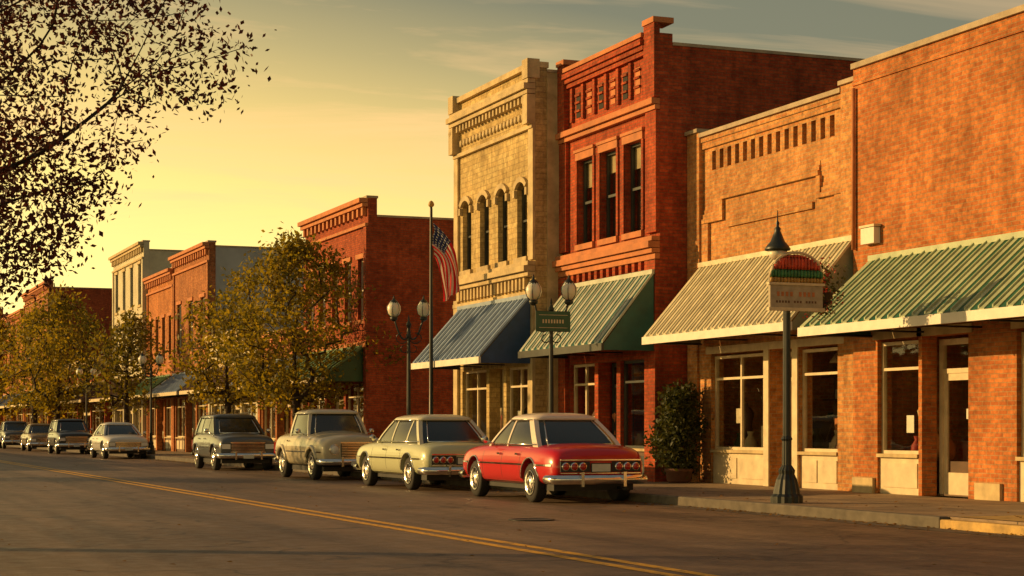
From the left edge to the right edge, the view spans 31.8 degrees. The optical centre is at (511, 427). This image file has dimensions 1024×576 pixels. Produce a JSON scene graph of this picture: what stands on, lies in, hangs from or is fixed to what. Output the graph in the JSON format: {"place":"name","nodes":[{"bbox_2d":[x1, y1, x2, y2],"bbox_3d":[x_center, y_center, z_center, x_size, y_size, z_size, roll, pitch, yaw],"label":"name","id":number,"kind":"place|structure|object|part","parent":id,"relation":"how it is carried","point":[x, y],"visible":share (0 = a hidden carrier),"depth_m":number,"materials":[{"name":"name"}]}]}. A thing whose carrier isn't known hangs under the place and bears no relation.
{"place":"outdoors","nodes":[
{"label":"outdoors","id":0,"kind":"place"},
{"bbox_2d":[0,0,276,324],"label":"shade tree","id":1,"kind":"object","parent":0,"point":[6,173],"visible":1,"depth_m":21.11,"materials":[{"name":"green plant"}]},
{"bbox_2d":[0,447,1023,575],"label":"road","id":2,"kind":"structure","parent":0,"point":[138,533],"depth_m":21.97,"materials":[{"name":"grey asphalt"}]},
{"bbox_2d":[0,421,26,448],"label":"grey suv car","id":3,"kind":"object","parent":2,"relation":"on","point":[11,432],"visible":0.5,"depth_m":113.18,"materials":[{"name":"paint"}]},
{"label":"windows","id":4,"kind":"part","parent":3,"relation":"part of","materials":[{"name":"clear glass"}]},
{"bbox_2d":[19,423,50,450],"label":"tan sedan car","id":5,"kind":"object","parent":2,"relation":"on","point":[34,434],"visible":0.59,"depth_m":101.29,"materials":[{"name":"paint"}]},
{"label":"windows","id":6,"kind":"part","parent":5,"relation":"part of","materials":[{"name":"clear glass"}]},
{"bbox_2d":[46,419,92,453],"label":"black suv car","id":7,"kind":"object","parent":2,"relation":"on","point":[69,434],"visible":0.85,"depth_m":89.78,"materials":[{"name":"paint"}]},
{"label":"windows","id":8,"kind":"part","parent":7,"relation":"part of","materials":[{"name":"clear glass"}]},
{"bbox_2d":[87,422,149,458],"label":"silver sedan car","id":9,"kind":"object","parent":2,"relation":"on","point":[106,439],"visible":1,"depth_m":75.83,"materials":[{"name":"paint"}]},
{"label":"windows","id":10,"kind":"part","parent":9,"relation":"part of","materials":[{"name":"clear glass"}]},
{"bbox_2d":[191,412,275,469],"bbox_3d":[-8.841,0.404,56.939,2.101,1.792,4.790,0,0,-21],"label":"grey suv car","id":11,"kind":"object","parent":2,"relation":"on","point":[218,440],"visible":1,"depth_m":55.65,"materials":[{"name":"paint"}]},
{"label":"windows","id":12,"kind":"part","parent":11,"relation":"part of","materials":[{"name":"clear glass"}]},
{"bbox_2d":[273,409,379,479],"bbox_3d":[-4.736,0.403,46.733,2.101,1.795,4.790,0,0,-23],"label":"car","id":13,"kind":"object","parent":2,"relation":"on","point":[316,443],"visible":0.77,"depth_m":45.92,"materials":[{"name":"paint"}]},
{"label":"windows","id":14,"kind":"part","parent":13,"relation":"part of","materials":[{"name":"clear glass"}]},
{"bbox_2d":[2,462,682,575],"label":"yellow road marking","id":15,"kind":"object","parent":2,"relation":"on","point":[590,561],"depth_m":21.90,"materials":[{"name":"paint"}]},
{"bbox_2d":[0,460,718,575],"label":"yellow road marking","id":16,"kind":"object","parent":2,"relation":"on","point":[623,561],"depth_m":21.70,"materials":[{"name":"paint"}]},
{"bbox_2d":[353,414,489,489],"bbox_3d":[-1.902,0.502,39.466,2.084,1.595,5.210,0,0,-22],"label":"green sedan car","id":17,"kind":"object","parent":2,"relation":"on","point":[414,450],"visible":0.74,"depth_m":38.02,"materials":[{"name":"paint"}]},
{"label":"windows","id":18,"kind":"part","parent":17,"relation":"part of","materials":[{"name":"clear glass"}]},
{"bbox_2d":[1,455,1023,571],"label":"fallen leaves","id":19,"kind":"object","parent":2,"relation":"on","point":[623,511],"visible":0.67,"depth_m":27.69,"materials":[{"name":"brown plant"}]},
{"bbox_2d":[6,446,1023,538],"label":"gutter","id":20,"kind":"object","parent":2,"relation":"on","point":[884,524],"depth_m":27.94,"materials":[{"name":"grey concrete"}]},
{"bbox_2d":[508,518,554,520],"bbox_3d":[0.275,1.290,25.384,0.660,0.012,0.660,0,0,-22],"label":"manhole cover","id":21,"kind":"object","parent":2,"relation":"on","point":[531,519],"visible":1,"depth_m":25.38,"materials":[{"name":"metal"}]},
{"bbox_2d":[458,413,647,501],"bbox_3d":[0.657,0.512,33.112,2.101,1.575,5.210,0,0,-21],"label":"red sedan car","id":22,"kind":"object","parent":2,"relation":"on","point":[536,456],"visible":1,"depth_m":31.70,"materials":[{"name":"paint"}]},
{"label":"windows","id":23,"kind":"part","parent":22,"relation":"part of","materials":[{"name":"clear glass"}]},
{"bbox_2d":[0,0,1023,313],"label":"sky","id":24,"kind":"structure","parent":0,"point":[353,105],"materials":[{"name":"yellow"}]},
{"bbox_2d":[146,450,1023,524],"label":"sidewalk","id":25,"kind":"structure","parent":0,"point":[910,504],"depth_m":28.95,"materials":[{"name":"concrete"}]},
{"bbox_2d":[0,308,16,421],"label":"street tree","id":26,"kind":"object","parent":25,"relation":"on","point":[3,358],"visible":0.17,"depth_m":140.79,"materials":[{"name":"green plant"}]},
{"bbox_2d":[0,300,71,422],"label":"street tree","id":27,"kind":"object","parent":25,"relation":"on","point":[19,358],"visible":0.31,"depth_m":117.97,"materials":[{"name":"green plant"}]},
{"bbox_2d":[0,280,110,423],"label":"street tree","id":28,"kind":"object","parent":25,"relation":"on","point":[50,402],"visible":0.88,"depth_m":106.92,"materials":[{"name":"green plant"}]},
{"bbox_2d":[76,365,96,426],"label":"street lamp","id":29,"kind":"object","parent":25,"relation":"on","point":[81,371],"visible":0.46,"depth_m":96.34,"materials":[{"name":"metal"}]},
{"bbox_2d":[66,305,169,422],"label":"street tree","id":30,"kind":"object","parent":25,"relation":"on","point":[130,326],"visible":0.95,"depth_m":86.77,"materials":[{"name":"green plant"}]},
{"bbox_2d":[138,352,163,453],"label":"street lamp","id":31,"kind":"object","parent":25,"relation":"on","point":[142,359],"visible":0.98,"depth_m":78.66,"materials":[{"name":"metal"}]},
{"bbox_2d":[157,285,297,413],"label":"street tree","id":32,"kind":"object","parent":25,"relation":"on","point":[206,384],"visible":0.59,"depth_m":66.47,"materials":[{"name":"green plant"}]},
{"bbox_2d":[200,221,406,423],"bbox_3d":[-6.872,-2.734,58.123,6.663,7.782,6.114,0,0,-22],"label":"street tree","id":33,"kind":"object","parent":25,"relation":"on","point":[298,252],"visible":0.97,"depth_m":57.22,"materials":[{"name":"green plant"}]},
{"bbox_2d":[387,295,428,414],"bbox_3d":[-2.642,-1.125,46.062,1.121,4.550,0.383,0,0,0],"label":"street lamp","id":34,"kind":"object","parent":25,"relation":"on","point":[394,309],"visible":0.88,"depth_m":46.02,"materials":[{"name":"metal"}]},
{"bbox_2d":[428,201,459,413],"bbox_3d":[-1.748,-2.310,45.599,0.851,6.920,0.256,0,0,9],"label":"flag pole","id":35,"kind":"object","parent":25,"relation":"on","point":[444,251],"visible":0.98,"depth_m":45.61,"materials":[{"name":"paint"}]},
{"bbox_2d":[525,274,576,412],"bbox_3d":[0.841,-1.075,38.579,1.121,4.450,0.470,0,0,0],"label":"street lamp","id":36,"kind":"object","parent":25,"relation":"on","point":[550,320],"visible":0.86,"depth_m":38.54,"materials":[{"name":"metal"}]},
{"bbox_2d":[641,379,713,482],"bbox_3d":[3.428,0.044,37.853,1.490,2.211,1.358,0,0,-22],"label":"potted shrub","id":37,"kind":"object","parent":25,"relation":"on","point":[678,417],"visible":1,"depth_m":37.62,"materials":[{"name":"green plant"}]},
{"bbox_2d":[764,210,802,503],"bbox_3d":[4.168,-1.095,27.624,0.610,4.490,0.487,0,0,-22],"label":"street lamp","id":38,"kind":"object","parent":25,"relation":"on","point":[786,489],"visible":0.98,"depth_m":27.58,"materials":[{"name":"metal"}]},
{"bbox_2d":[767,251,824,311],"bbox_3d":[4.332,-2.245,27.579,0.980,0.911,0.204,0,0,-22],"label":"hanging sign","id":39,"kind":"object","parent":38,"relation":"hanging from","point":[795,282],"visible":1,"depth_m":27.51,"materials":[{"name":"white metal"}]},
{"bbox_2d":[803,257,848,320],"bbox_3d":[4.693,-2.207,28.232,1.244,1.022,1.011,0,0,-22],"label":"hanging flower basket","id":40,"kind":"object","parent":38,"relation":"hanging from","point":[827,298],"visible":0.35,"depth_m":28.15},
{"bbox_2d":[960,515,1023,521],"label":"curb ramp pad","id":41,"kind":"object","parent":25,"relation":"on","point":[1010,517],"visible":1,"depth_m":23.01,"materials":[{"name":"paint"}]},
{"label":"ground","id":42,"kind":"structure","parent":0,"visible":0},
{"bbox_2d":[0,308,8,425],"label":"brick commercial building","id":43,"kind":"structure","parent":42,"relation":"on","point":[2,419],"depth_m":154.73,"materials":[{"name":"red brick"}]},
{"bbox_2d":[0,308,23,420],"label":"brick commercial building","id":44,"kind":"structure","parent":42,"relation":"on","point":[20,416],"depth_m":139.10,"materials":[{"name":"red brick"}]},
{"bbox_2d":[5,280,111,424],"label":"brick commercial building","id":45,"kind":"structure","parent":42,"relation":"on","point":[100,299],"depth_m":122.30,"materials":[{"name":"red brick"}]},
{"bbox_2d":[61,355,111,434],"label":"shop building","id":46,"kind":"structure","parent":42,"relation":"on","point":[99,418],"depth_m":110.24,"materials":[{"name":"red brick"}]},
{"bbox_2d":[89,240,183,437],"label":"stone commercial building","id":47,"kind":"structure","parent":42,"relation":"on","point":[134,265],"depth_m":98.65,"materials":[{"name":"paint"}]},
{"bbox_2d":[121,267,173,450],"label":"brick commercial building","id":48,"kind":"structure","parent":42,"relation":"on","point":[159,295],"depth_m":91.94,"materials":[{"name":"orange brick"}]},
{"bbox_2d":[179,324,267,420],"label":"shop building","id":49,"kind":"structure","parent":42,"relation":"on","point":[221,408],"depth_m":78.48,"materials":[{"name":"brick"}]},
{"bbox_2d":[146,240,303,451],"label":"brick commercial building","id":50,"kind":"structure","parent":42,"relation":"on","point":[198,269],"depth_m":84.05,"materials":[{"name":"red brick"}]},
{"bbox_2d":[229,325,303,441],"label":"shop building","id":51,"kind":"structure","parent":42,"relation":"on","point":[277,426],"depth_m":70.74,"materials":[{"name":"brown brick"}]},
{"bbox_2d":[272,195,455,437],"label":"brick commercial building","id":52,"kind":"structure","parent":42,"relation":"on","point":[390,254],"depth_m":58.41,"materials":[{"name":"red brick"}]},
{"bbox_2d":[6,445,948,527],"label":"kerb","id":53,"kind":"structure","parent":42,"relation":"on","point":[921,520],"depth_m":28.42,"materials":[{"name":"concrete"}]},
{"bbox_2d":[411,58,562,441],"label":"tan commercial building","id":54,"kind":"structure","parent":42,"relation":"on","point":[503,148],"depth_m":44.83,"materials":[{"name":"stone"}]},
{"bbox_2d":[518,16,863,481],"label":"brick commercial building","id":55,"kind":"structure","parent":42,"relation":"on","point":[631,110],"depth_m":39.66,"materials":[{"name":"red brick"}]},
{"bbox_2d":[642,76,852,490],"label":"brick shop building","id":56,"kind":"structure","parent":42,"relation":"on","point":[748,178],"depth_m":35.64,"materials":[{"name":"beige brick"}]},
{"bbox_2d":[797,4,1023,501],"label":"brick shop building","id":57,"kind":"structure","parent":42,"relation":"on","point":[928,316],"depth_m":29.97,"materials":[{"name":"orange brick"}]},
{"bbox_2d":[940,519,1023,535],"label":"kerb","id":58,"kind":"structure","parent":42,"relation":"on","point":[990,527],"depth_m":22.43,"materials":[{"name":"paint"}]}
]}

